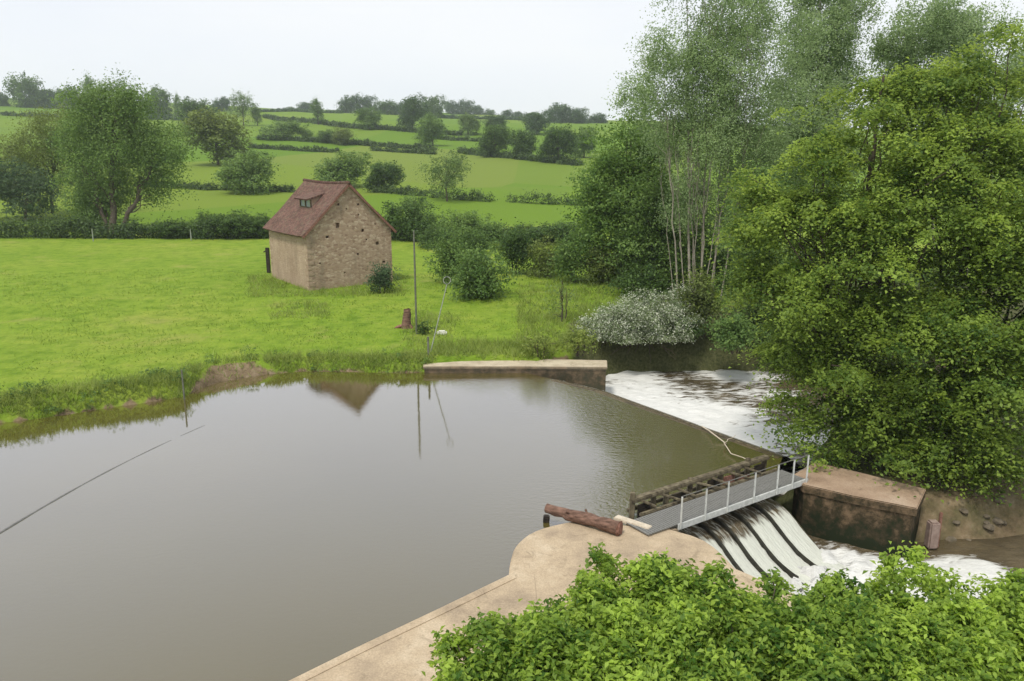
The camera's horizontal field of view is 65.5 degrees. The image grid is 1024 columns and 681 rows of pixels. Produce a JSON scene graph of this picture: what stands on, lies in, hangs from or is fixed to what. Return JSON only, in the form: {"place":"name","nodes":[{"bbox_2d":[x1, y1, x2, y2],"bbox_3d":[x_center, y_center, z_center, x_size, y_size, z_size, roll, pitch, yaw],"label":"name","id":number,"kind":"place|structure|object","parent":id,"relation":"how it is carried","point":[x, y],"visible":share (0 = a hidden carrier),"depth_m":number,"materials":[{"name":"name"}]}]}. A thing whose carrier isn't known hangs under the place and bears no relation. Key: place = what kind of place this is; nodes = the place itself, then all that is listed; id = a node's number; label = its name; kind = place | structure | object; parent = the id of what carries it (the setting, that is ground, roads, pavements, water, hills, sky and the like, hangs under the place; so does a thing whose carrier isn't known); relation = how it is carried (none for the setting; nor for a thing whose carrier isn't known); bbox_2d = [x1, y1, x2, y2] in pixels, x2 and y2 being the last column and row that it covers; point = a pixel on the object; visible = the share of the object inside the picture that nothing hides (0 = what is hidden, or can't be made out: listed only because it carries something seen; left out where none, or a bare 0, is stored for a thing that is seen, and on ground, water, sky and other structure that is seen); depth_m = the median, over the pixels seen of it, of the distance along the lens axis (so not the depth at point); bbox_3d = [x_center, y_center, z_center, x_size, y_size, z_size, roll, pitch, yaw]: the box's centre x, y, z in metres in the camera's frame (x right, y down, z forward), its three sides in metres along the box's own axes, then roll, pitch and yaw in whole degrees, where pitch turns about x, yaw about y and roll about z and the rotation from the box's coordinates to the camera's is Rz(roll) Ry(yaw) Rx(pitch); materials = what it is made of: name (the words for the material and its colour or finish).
{"place":"outdoors","nodes":[
{"label":"outdoors","id":0,"kind":"place"},
{"bbox_2d":[0,345,436,417],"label":"bank grass","id":1,"kind":"structure","parent":0,"point":[156,378],"depth_m":39.30,"materials":[{"name":"green plant"}]},
{"bbox_2d":[0,371,782,680],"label":"pond water","id":2,"kind":"structure","parent":0,"point":[280,527],"depth_m":26.86,"materials":[{"name":"liquid"}]},
{"bbox_2d":[0,425,204,532],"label":"floating rope","id":3,"kind":"object","parent":2,"relation":"on","point":[18,521],"visible":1,"depth_m":27.74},
{"bbox_2d":[0,98,1023,597],"bbox_3d":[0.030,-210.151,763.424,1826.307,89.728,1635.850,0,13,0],"label":"ground","id":4,"kind":"structure","parent":0,"point":[60,260],"depth_m":58.21,"materials":[{"name":"plant"}]},
{"bbox_2d":[2,70,55,107],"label":"tree","id":5,"kind":"object","parent":4,"relation":"on","point":[30,89],"visible":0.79,"depth_m":606.62,"materials":[{"name":"green plant"}]},
{"bbox_2d":[0,155,71,221],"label":"round tree","id":6,"kind":"object","parent":4,"relation":"on","point":[29,187],"visible":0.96,"depth_m":120.46,"materials":[{"name":"green plant"}]},
{"bbox_2d":[0,98,91,212],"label":"ash tree","id":7,"kind":"object","parent":4,"relation":"on","point":[28,155],"visible":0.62,"depth_m":125.23,"materials":[{"name":"green plant"}]},
{"bbox_2d":[0,209,110,239],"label":"hedge","id":8,"kind":"object","parent":4,"relation":"on","point":[63,227],"visible":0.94,"depth_m":98.77,"materials":[{"name":"green plant"}]},
{"bbox_2d":[36,116,109,219],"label":"ivy tree","id":9,"kind":"object","parent":4,"relation":"on","point":[74,165],"visible":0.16,"depth_m":114.24,"materials":[{"name":"green plant"}]},
{"bbox_2d":[35,68,206,232],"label":"willow tree","id":10,"kind":"object","parent":4,"relation":"on","point":[96,102],"visible":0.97,"depth_m":103.38,"materials":[{"name":"green plant"}]},
{"bbox_2d":[144,83,174,115],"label":"tree","id":11,"kind":"object","parent":4,"relation":"on","point":[162,93],"visible":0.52,"depth_m":532.74,"materials":[{"name":"green plant"}]},
{"bbox_2d":[147,216,193,238],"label":"bush","id":12,"kind":"object","parent":4,"relation":"on","point":[173,226],"visible":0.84,"depth_m":97.81,"materials":[{"name":"green plant"}]},
{"bbox_2d":[84,213,268,239],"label":"hedge","id":13,"kind":"object","parent":4,"relation":"on","point":[127,230],"visible":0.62,"depth_m":98.19,"materials":[{"name":"green plant"}]},
{"bbox_2d":[174,96,218,124],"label":"tree","id":14,"kind":"object","parent":4,"relation":"on","point":[187,105],"visible":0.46,"depth_m":363.32,"materials":[{"name":"green plant"}]},
{"bbox_2d":[183,208,224,239],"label":"bush","id":15,"kind":"object","parent":4,"relation":"on","point":[207,216],"visible":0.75,"depth_m":97.73,"materials":[{"name":"green plant"}]},
{"bbox_2d":[172,104,259,164],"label":"tree","id":16,"kind":"object","parent":4,"relation":"on","point":[228,132],"visible":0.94,"depth_m":218.33,"materials":[{"name":"green plant"}]},
{"bbox_2d":[146,179,297,192],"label":"hedge","id":17,"kind":"object","parent":4,"relation":"on","point":[281,188],"visible":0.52,"depth_m":169.94,"materials":[{"name":"green plant"}]},
{"bbox_2d":[205,205,258,239],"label":"bush","id":18,"kind":"object","parent":4,"relation":"on","point":[223,224],"visible":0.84,"depth_m":97.39,"materials":[{"name":"green plant"}]},
{"bbox_2d":[224,88,261,125],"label":"tree","id":19,"kind":"object","parent":4,"relation":"on","point":[243,106],"visible":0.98,"depth_m":417.56,"materials":[{"name":"green plant"}]},
{"bbox_2d":[211,147,285,194],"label":"tree","id":20,"kind":"object","parent":4,"relation":"on","point":[244,174],"visible":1,"depth_m":162.19,"materials":[{"name":"green plant"}]},
{"bbox_2d":[241,209,270,238],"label":"bush","id":21,"kind":"object","parent":4,"relation":"on","point":[257,225],"visible":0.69,"depth_m":97.91,"materials":[{"name":"green plant"}]},
{"bbox_2d":[253,119,311,139],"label":"bush","id":22,"kind":"object","parent":4,"relation":"on","point":[289,128],"visible":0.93,"depth_m":321.60,"materials":[{"name":"green plant"}]},
{"bbox_2d":[247,143,339,152],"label":"hedge","id":23,"kind":"object","parent":4,"relation":"on","point":[304,148],"visible":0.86,"depth_m":283.49,"materials":[{"name":"green plant"}]},
{"bbox_2d":[262,113,346,126],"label":"hedge","id":24,"kind":"object","parent":4,"relation":"on","point":[306,120],"visible":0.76,"depth_m":451.79,"materials":[{"name":"green plant"}]},
{"bbox_2d":[1,269,621,395],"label":"meadow grass","id":25,"kind":"structure","parent":4,"relation":"on","point":[31,368],"depth_m":53.54,"materials":[{"name":"plant"}]},
{"bbox_2d":[263,178,396,289],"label":"stone barn","id":26,"kind":"structure","parent":4,"relation":"on","point":[331,234],"depth_m":63.23,"materials":[{"name":"stone"}]},
{"bbox_2d":[308,149,375,186],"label":"tree","id":27,"kind":"object","parent":4,"relation":"on","point":[346,168],"visible":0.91,"depth_m":177.14,"materials":[{"name":"green plant"}]},
{"bbox_2d":[330,125,355,144],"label":"bush","id":28,"kind":"object","parent":4,"relation":"on","point":[345,135],"visible":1,"depth_m":308.40,"materials":[{"name":"green plant"}]},
{"bbox_2d":[350,92,378,112],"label":"tree","id":29,"kind":"object","parent":4,"relation":"on","point":[365,102],"visible":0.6,"depth_m":668.43,"materials":[{"name":"green plant"}]},
{"bbox_2d":[352,106,383,129],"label":"tree","id":30,"kind":"object","parent":4,"relation":"on","point":[369,119],"visible":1,"depth_m":388.64,"materials":[{"name":"green plant"}]},
{"bbox_2d":[316,135,438,150],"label":"hedge","id":31,"kind":"object","parent":4,"relation":"on","point":[379,144],"visible":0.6,"depth_m":306.65,"materials":[{"name":"green plant"}]},
{"bbox_2d":[360,159,406,191],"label":"tree","id":32,"kind":"object","parent":4,"relation":"on","point":[381,175],"visible":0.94,"depth_m":167.36,"materials":[{"name":"green plant"}]},
{"bbox_2d":[370,99,397,114],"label":"tree","id":33,"kind":"object","parent":4,"relation":"on","point":[385,107],"visible":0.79,"depth_m":650.21,"materials":[{"name":"green plant"}]},
{"bbox_2d":[364,261,405,292],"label":"bush","id":34,"kind":"object","parent":4,"relation":"on","point":[381,276],"visible":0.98,"depth_m":60.22,"materials":[{"name":"green plant"}]},
{"bbox_2d":[363,183,426,195],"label":"hedge","id":35,"kind":"object","parent":4,"relation":"on","point":[380,189],"visible":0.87,"depth_m":163.65,"materials":[{"name":"green plant"}]},
{"bbox_2d":[340,122,464,135],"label":"hedge","id":36,"kind":"object","parent":4,"relation":"on","point":[400,128],"visible":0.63,"depth_m":384.71,"materials":[{"name":"green plant"}]},
{"bbox_2d":[368,145,437,154],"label":"hedge","id":37,"kind":"object","parent":4,"relation":"on","point":[407,150],"visible":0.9,"depth_m":286.37,"materials":[{"name":"green plant"}]},
{"bbox_2d":[395,92,429,128],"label":"tree","id":38,"kind":"object","parent":4,"relation":"on","point":[411,111],"visible":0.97,"depth_m":381.91,"materials":[{"name":"green plant"}]},
{"bbox_2d":[377,189,449,241],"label":"bush","id":39,"kind":"object","parent":4,"relation":"on","point":[411,216],"visible":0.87,"depth_m":95.67,"materials":[{"name":"green plant"}]},
{"bbox_2d":[411,111,448,145],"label":"tree","id":40,"kind":"object","parent":4,"relation":"on","point":[430,128],"visible":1,"depth_m":317.39,"materials":[{"name":"green plant"}]},
{"bbox_2d":[412,220,452,247],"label":"bush","id":41,"kind":"object","parent":4,"relation":"on","point":[427,235],"visible":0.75,"depth_m":89.05,"materials":[{"name":"green plant"}]},
{"bbox_2d":[420,93,448,117],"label":"tree","id":42,"kind":"object","parent":4,"relation":"on","point":[432,106],"visible":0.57,"depth_m":622.24,"materials":[{"name":"green plant"}]},
{"bbox_2d":[244,272,632,361],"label":"rough weeds","id":43,"kind":"object","parent":4,"relation":"on","point":[443,346],"visible":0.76,"depth_m":52.94,"materials":[{"name":"green plant"}]},
{"bbox_2d":[410,146,474,201],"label":"tree","id":44,"kind":"object","parent":4,"relation":"on","point":[450,177],"visible":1,"depth_m":148.00,"materials":[{"name":"green plant"}]},
{"bbox_2d":[415,218,476,284],"bbox_3d":[-5.158,-7.144,64.961,5.394,5.510,5.252,0,13,0],"label":"bush","id":45,"kind":"object","parent":4,"relation":"on","point":[444,253],"visible":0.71,"depth_m":64.75,"materials":[{"name":"green plant"}]},
{"bbox_2d":[423,207,491,241],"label":"bush","id":46,"kind":"object","parent":4,"relation":"on","point":[471,220],"visible":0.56,"depth_m":93.58,"materials":[{"name":"green plant"}]},
{"bbox_2d":[419,186,497,201],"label":"hedge","id":47,"kind":"object","parent":4,"relation":"on","point":[478,197],"visible":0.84,"depth_m":152.46,"materials":[{"name":"green plant"}]},
{"bbox_2d":[455,110,481,134],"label":"tree","id":48,"kind":"object","parent":4,"relation":"on","point":[468,121],"visible":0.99,"depth_m":374.45,"materials":[{"name":"green plant"}]},
{"bbox_2d":[449,218,497,260],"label":"bush","id":49,"kind":"object","parent":4,"relation":"on","point":[473,238],"visible":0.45,"depth_m":75.44,"materials":[{"name":"green plant"}]},
{"bbox_2d":[442,241,522,301],"bbox_3d":[-2.225,-4.990,58.423,6.104,4.333,5.145,-10,17,-37],"label":"bush","id":50,"kind":"object","parent":4,"relation":"on","point":[479,279],"visible":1,"depth_m":57.79,"materials":[{"name":"green plant"}]},
{"bbox_2d":[378,212,594,243],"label":"hedge","id":51,"kind":"object","parent":4,"relation":"on","point":[393,236],"visible":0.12,"depth_m":95.33,"materials":[{"name":"green plant"}]},
{"bbox_2d":[465,218,509,248],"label":"bush","id":52,"kind":"object","parent":4,"relation":"on","point":[491,230],"visible":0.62,"depth_m":89.51,"materials":[{"name":"green plant"}]},
{"bbox_2d":[475,122,513,157],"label":"tree","id":53,"kind":"object","parent":4,"relation":"on","point":[492,139],"visible":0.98,"depth_m":262.35,"materials":[{"name":"green plant"}]},
{"bbox_2d":[488,222,536,274],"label":"bush","id":54,"kind":"object","parent":4,"relation":"on","point":[516,243],"visible":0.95,"depth_m":68.91,"materials":[{"name":"green plant"}]},
{"bbox_2d":[423,359,606,390],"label":"concrete wall","id":55,"kind":"structure","parent":4,"relation":"on","point":[590,373],"depth_m":42.94,"materials":[{"name":"concrete"}]},
{"bbox_2d":[421,596,618,680],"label":"leafy bush","id":56,"kind":"object","parent":4,"relation":"on","point":[526,646],"visible":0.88,"depth_m":13.26,"materials":[{"name":"green plant"}]},
{"bbox_2d":[456,146,584,165],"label":"hedge","id":57,"kind":"object","parent":4,"relation":"on","point":[526,156],"visible":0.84,"depth_m":248.50,"materials":[{"name":"green plant"}]},
{"bbox_2d":[507,127,539,153],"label":"tree","id":58,"kind":"object","parent":4,"relation":"on","point":[521,142],"visible":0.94,"depth_m":251.06,"materials":[{"name":"green plant"}]},
{"bbox_2d":[499,220,556,243],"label":"bush","id":59,"kind":"object","parent":4,"relation":"on","point":[539,232],"visible":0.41,"depth_m":91.71,"materials":[{"name":"green plant"}]},
{"bbox_2d":[519,110,550,133],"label":"tree","id":60,"kind":"object","parent":4,"relation":"on","point":[534,122],"visible":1,"depth_m":385.98,"materials":[{"name":"green plant"}]},
{"bbox_2d":[512,327,562,361],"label":"bush","id":61,"kind":"object","parent":4,"relation":"on","point":[532,343],"visible":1,"depth_m":43.93,"materials":[{"name":"green plant"}]},
{"bbox_2d":[518,231,564,278],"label":"bush","id":62,"kind":"object","parent":4,"relation":"on","point":[541,260],"visible":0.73,"depth_m":67.72,"materials":[{"name":"green plant"}]},
{"bbox_2d":[504,189,581,205],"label":"hedge","id":63,"kind":"object","parent":4,"relation":"on","point":[548,198],"visible":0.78,"depth_m":146.97,"materials":[{"name":"green plant"}]},
{"bbox_2d":[289,522,797,680],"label":"concrete quay","id":64,"kind":"structure","parent":4,"relation":"on","point":[545,563],"depth_m":20.91,"materials":[{"name":"concrete"}]},
{"bbox_2d":[544,503,622,535],"bbox_3d":[2.168,5.455,24.457,2.626,0.470,0.472,9,16,33],"label":"fallen log","id":65,"kind":"object","parent":64,"relation":"on","point":[608,525],"visible":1,"depth_m":24.26,"materials":[{"name":"brown wood"}]},
{"bbox_2d":[626,455,809,535],"bbox_3d":[6.912,4.825,26.016,7.510,1.120,1.170,-9,16,-33],"label":"footbridge","id":66,"kind":"object","parent":64,"relation":"on","point":[707,506],"visible":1,"depth_m":25.86,"materials":[{"name":"metal"}]},
{"bbox_2d":[533,123,580,162],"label":"tree","id":67,"kind":"object","parent":4,"relation":"on","point":[553,143],"visible":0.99,"depth_m":237.13,"materials":[{"name":"green plant"}]},
{"bbox_2d":[544,102,574,122],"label":"tree","id":68,"kind":"object","parent":4,"relation":"on","point":[557,111],"visible":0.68,"depth_m":572.93,"materials":[{"name":"green plant"}]},
{"bbox_2d":[543,275,577,321],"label":"sapling bush","id":69,"kind":"object","parent":4,"relation":"on","point":[561,304],"visible":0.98,"depth_m":51.80,"materials":[{"name":"green plant"}]},
{"bbox_2d":[539,218,583,244],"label":"bush","id":70,"kind":"object","parent":4,"relation":"on","point":[561,224],"visible":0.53,"depth_m":93.01,"materials":[{"name":"green plant"}]},
{"bbox_2d":[538,232,595,281],"bbox_3d":[4.625,-6.498,64.609,5.021,4.411,5.066,4,14,16],"label":"bush","id":71,"kind":"object","parent":4,"relation":"on","point":[566,259],"visible":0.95,"depth_m":64.31,"materials":[{"name":"green plant"}]},
{"bbox_2d":[551,322,597,355],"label":"bush","id":72,"kind":"object","parent":4,"relation":"on","point":[578,337],"visible":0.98,"depth_m":44.76,"materials":[{"name":"green plant"}]},
{"bbox_2d":[561,105,590,123],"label":"tree","id":73,"kind":"object","parent":4,"relation":"on","point":[578,116],"visible":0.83,"depth_m":573.59,"materials":[{"name":"green plant"}]},
{"bbox_2d":[568,125,598,157],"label":"tree","id":74,"kind":"object","parent":4,"relation":"on","point":[584,147],"visible":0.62,"depth_m":255.66,"materials":[{"name":"green plant"}]},
{"bbox_2d":[569,239,626,287],"bbox_3d":[7.393,-6.368,64.413,5.734,4.262,5.228,0,13,0],"label":"bush","id":75,"kind":"object","parent":4,"relation":"on","point":[601,270],"visible":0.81,"depth_m":63.68,"materials":[{"name":"green plant"}]},
{"bbox_2d":[553,103,707,279],"bbox_3d":[9.805,-12.195,64.563,13.028,15.600,10.256,0,13,0],"label":"maple tree","id":76,"kind":"object","parent":4,"relation":"on","point":[609,164],"visible":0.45,"depth_m":63.55,"materials":[{"name":"green plant"}]},
{"bbox_2d":[569,281,709,360],"bbox_3d":[7.903,-1.079,48.064,8.955,5.021,6.541,0,13,0],"label":"hawthorn bush","id":77,"kind":"object","parent":4,"relation":"on","point":[649,319],"visible":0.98,"depth_m":47.36,"materials":[{"name":"white plant"}]},
{"bbox_2d":[602,251,679,297],"bbox_3d":[9.572,-4.939,59.900,6.024,3.561,5.405,0,13,0],"label":"bush","id":78,"kind":"object","parent":4,"relation":"on","point":[641,279],"visible":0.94,"depth_m":59.03,"materials":[{"name":"green plant"}]},
{"bbox_2d":[540,542,767,680],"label":"leafy bush","id":79,"kind":"object","parent":4,"relation":"on","point":[654,617],"visible":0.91,"depth_m":13.79,"materials":[{"name":"green plant"}]},
{"bbox_2d":[592,167,744,295],"bbox_3d":[13.427,-8.673,62.098,13.940,9.760,9.608,-6,14,-24],"label":"shady tree","id":80,"kind":"object","parent":4,"relation":"on","point":[658,243],"visible":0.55,"depth_m":60.66,"materials":[{"name":"green plant"}]},
{"bbox_2d":[666,303,714,338],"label":"bush","id":81,"kind":"object","parent":4,"relation":"on","point":[697,329],"visible":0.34,"depth_m":48.00,"materials":[{"name":"green plant"}]},
{"bbox_2d":[626,454,777,518],"bbox_3d":[6.682,5.597,27.353,6.728,2.251,1.007,-9,16,-33],"label":"timber sluice","id":82,"kind":"object","parent":4,"relation":"on","point":[644,508],"visible":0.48,"depth_m":26.96,"materials":[{"name":"brown wood"}]},
{"bbox_2d":[673,266,731,337],"bbox_3d":[11.438,-2.395,48.639,3.754,4.590,4.575,0,13,0],"label":"bush","id":83,"kind":"object","parent":4,"relation":"on","point":[703,298],"visible":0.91,"depth_m":48.18,"materials":[{"name":"green plant"}]},
{"bbox_2d":[601,0,853,301],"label":"poplar tree","id":84,"kind":"object","parent":4,"relation":"on","point":[728,126],"visible":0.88,"depth_m":53.74,"materials":[{"name":"green plant"}]},
{"bbox_2d":[693,303,762,353],"bbox_3d":[12.538,-0.795,45.528,3.696,3.195,5.034,0,13,0],"label":"bush","id":85,"kind":"object","parent":4,"relation":"on","point":[731,335],"visible":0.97,"depth_m":45.07,"materials":[{"name":"green plant"}]},
{"bbox_2d":[696,503,819,591],"bbox_3d":[7.492,7.172,25.883,5.450,2.650,4.400,-9,16,-33],"label":"sluice spillway","id":86,"kind":"object","parent":4,"relation":"on","point":[752,561],"visible":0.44,"depth_m":25.60,"materials":[{"name":"concrete"}]},
{"bbox_2d":[709,157,845,344],"bbox_3d":[15.904,-4.996,49.152,8.207,12.332,9.393,-12,18,-42],"label":"alder tree","id":87,"kind":"object","parent":4,"relation":"on","point":[757,172],"visible":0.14,"depth_m":48.56,"materials":[{"name":"green plant"}]},
{"bbox_2d":[740,0,887,258],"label":"poplar tree","id":88,"kind":"object","parent":4,"relation":"on","point":[845,34],"visible":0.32,"depth_m":57.33,"materials":[{"name":"green plant"}]},
{"bbox_2d":[697,567,933,680],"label":"leafy bush","id":89,"kind":"object","parent":4,"relation":"on","point":[834,627],"visible":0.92,"depth_m":13.97,"materials":[{"name":"green plant"}]},
{"bbox_2d":[693,57,1023,499],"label":"alder tree","id":90,"kind":"object","parent":4,"relation":"on","point":[822,356],"visible":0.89,"depth_m":29.36,"materials":[{"name":"green plant"}]},
{"bbox_2d":[792,463,925,556],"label":"concrete pier","id":91,"kind":"structure","parent":4,"relation":"on","point":[850,507],"depth_m":26.90,"materials":[{"name":"concrete"}]},
{"bbox_2d":[744,151,994,378],"bbox_3d":[22.018,-4.319,48.840,16.672,14.224,11.540,0,13,0],"label":"alder tree","id":92,"kind":"object","parent":4,"relation":"on","point":[845,193],"visible":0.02,"depth_m":47.75,"materials":[{"name":"green plant"}]},
{"bbox_2d":[817,18,1023,506],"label":"alder tree","id":93,"kind":"object","parent":4,"relation":"on","point":[973,391],"visible":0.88,"depth_m":27.91,"materials":[{"name":"green plant"}]},
{"bbox_2d":[857,540,1023,680],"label":"leafy bush","id":94,"kind":"object","parent":4,"relation":"on","point":[973,638],"visible":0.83,"depth_m":14.72,"materials":[{"name":"green plant"}]},
{"bbox_2d":[857,0,1023,292],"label":"poplar tree","id":95,"kind":"object","parent":4,"relation":"on","point":[946,29],"visible":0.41,"depth_m":55.67,"materials":[{"name":"green plant"}]},
{"bbox_2d":[0,0,1023,128],"label":"sky","id":96,"kind":"structure","parent":0,"point":[529,56],"materials":[{"name":"white"}]},
{"bbox_2d":[551,379,812,468],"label":"weir overflow water","id":97,"kind":"structure","parent":0,"point":[740,436],"depth_m":36.98,"materials":[{"name":"liquid"}]},
{"bbox_2d":[671,524,735,568],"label":"spillway water","id":98,"kind":"structure","parent":0,"point":[696,531],"depth_m":25.27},
{"bbox_2d":[702,519,761,579],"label":"spillway water","id":99,"kind":"structure","parent":0,"point":[730,544],"depth_m":25.22,"materials":[{"name":"liquid"}]},
{"bbox_2d":[717,513,804,589],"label":"spillway water","id":100,"kind":"structure","parent":0,"point":[751,545],"depth_m":25.55,"materials":[{"name":"liquid"}]},
{"bbox_2d":[734,505,810,584],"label":"spillway water","id":101,"kind":"structure","parent":0,"point":[779,548],"depth_m":26.02,"materials":[{"name":"liquid"}]},
{"bbox_2d":[755,498,846,574],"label":"spillway water","id":102,"kind":"structure","parent":0,"point":[795,533],"depth_m":26.58,"materials":[{"name":"liquid"}]},
{"bbox_2d":[605,359,1023,601],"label":"river water","id":103,"kind":"structure","parent":0,"point":[722,397],"depth_m":39.63,"materials":[{"name":"liquid"}]},
{"bbox_2d":[924,512,942,548],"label":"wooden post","id":104,"kind":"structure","parent":103,"relation":"in","point":[932,534],"depth_m":26.56,"materials":[{"name":"wood"}]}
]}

